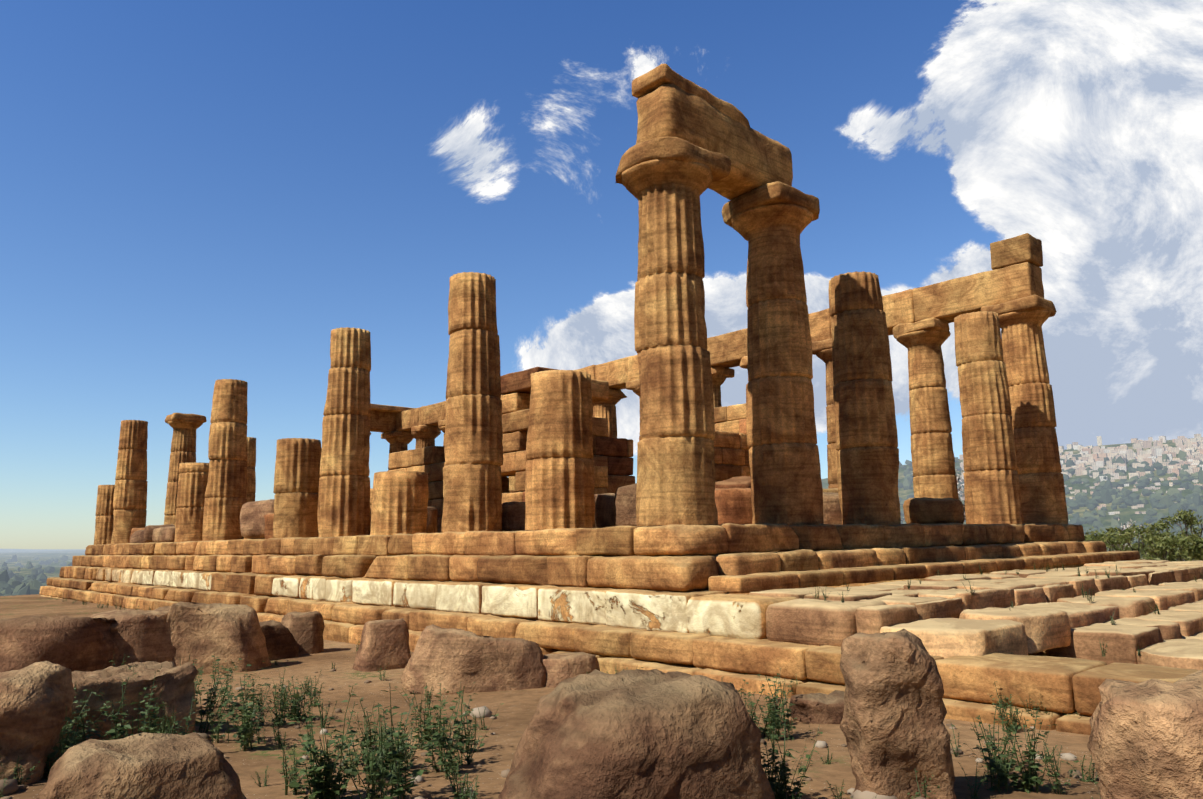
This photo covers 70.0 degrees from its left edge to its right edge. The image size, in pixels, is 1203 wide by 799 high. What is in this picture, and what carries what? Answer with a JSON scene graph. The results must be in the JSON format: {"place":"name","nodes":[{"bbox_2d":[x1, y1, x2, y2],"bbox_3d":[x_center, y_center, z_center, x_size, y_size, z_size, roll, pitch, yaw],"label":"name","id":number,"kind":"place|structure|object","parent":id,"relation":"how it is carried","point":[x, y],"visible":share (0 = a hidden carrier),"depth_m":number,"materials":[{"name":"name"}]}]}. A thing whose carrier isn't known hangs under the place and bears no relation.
{"place":"outdoors","nodes":[
{"label":"outdoors","id":0,"kind":"place"},
{"bbox_2d":[0,438,1202,798],"bbox_3d":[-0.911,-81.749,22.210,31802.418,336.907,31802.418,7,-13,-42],"label":"terrain","id":1,"kind":"structure","parent":0,"point":[506,728],"depth_m":7.90,"materials":[{"name":"brown soil"}]},
{"bbox_2d":[0,660,1098,798],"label":"pebbles","id":2,"kind":"object","parent":1,"relation":"on","point":[11,786],"visible":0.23,"depth_m":5.88,"materials":[{"name":"beige stone"}]},
{"bbox_2d":[0,602,1202,798],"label":"rocks","id":3,"kind":"object","parent":1,"relation":"on","point":[591,731],"visible":0.85,"depth_m":5.00,"materials":[{"name":"stone"}]},
{"bbox_2d":[0,450,1202,595],"bbox_3d":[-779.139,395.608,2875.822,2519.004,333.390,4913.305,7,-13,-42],"label":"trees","id":4,"kind":"object","parent":1,"relation":"on","point":[1104,493],"visible":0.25,"depth_m":1818.31,"materials":[{"name":"green plant"}]},
{"bbox_2d":[0,562,1202,798],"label":"weeds","id":5,"kind":"object","parent":1,"relation":"on","point":[396,758],"visible":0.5,"depth_m":5.94,"materials":[{"name":"green plant"}]},
{"bbox_2d":[39,523,1202,734],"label":"stepped temple platform","id":6,"kind":"structure","parent":1,"relation":"on","point":[728,601],"depth_m":13.67,"materials":[{"name":"stone"}]},
{"bbox_2d":[129,367,963,542],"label":"ruined wall","id":7,"kind":"structure","parent":6,"relation":"on","point":[615,487],"depth_m":22.64,"materials":[{"name":"stone"}]},
{"bbox_2d":[94,64,1067,544],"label":"columns","id":8,"kind":"structure","parent":6,"relation":"on","point":[694,142],"depth_m":18.55,"materials":[{"name":"stone"}]},
{"bbox_2d":[901,469,1145,550],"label":"trees","id":9,"kind":"object","parent":1,"relation":"on","point":[961,489],"depth_m":56.19,"materials":[{"name":"green plant"}]},
{"bbox_2d":[959,434,1202,520],"bbox_3d":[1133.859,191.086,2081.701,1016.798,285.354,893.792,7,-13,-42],"label":"town","id":10,"kind":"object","parent":1,"relation":"on","point":[1155,452],"visible":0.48,"depth_m":2104.11},
{"bbox_2d":[1084,509,1202,561],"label":"trees","id":11,"kind":"object","parent":1,"relation":"on","point":[1159,545],"visible":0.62,"depth_m":43.58,"materials":[{"name":"green plant"}]},
{"bbox_2d":[0,0,1202,548],"label":"sky","id":12,"kind":"structure","parent":0,"point":[194,194],"materials":[{"name":"blue"}]}
]}

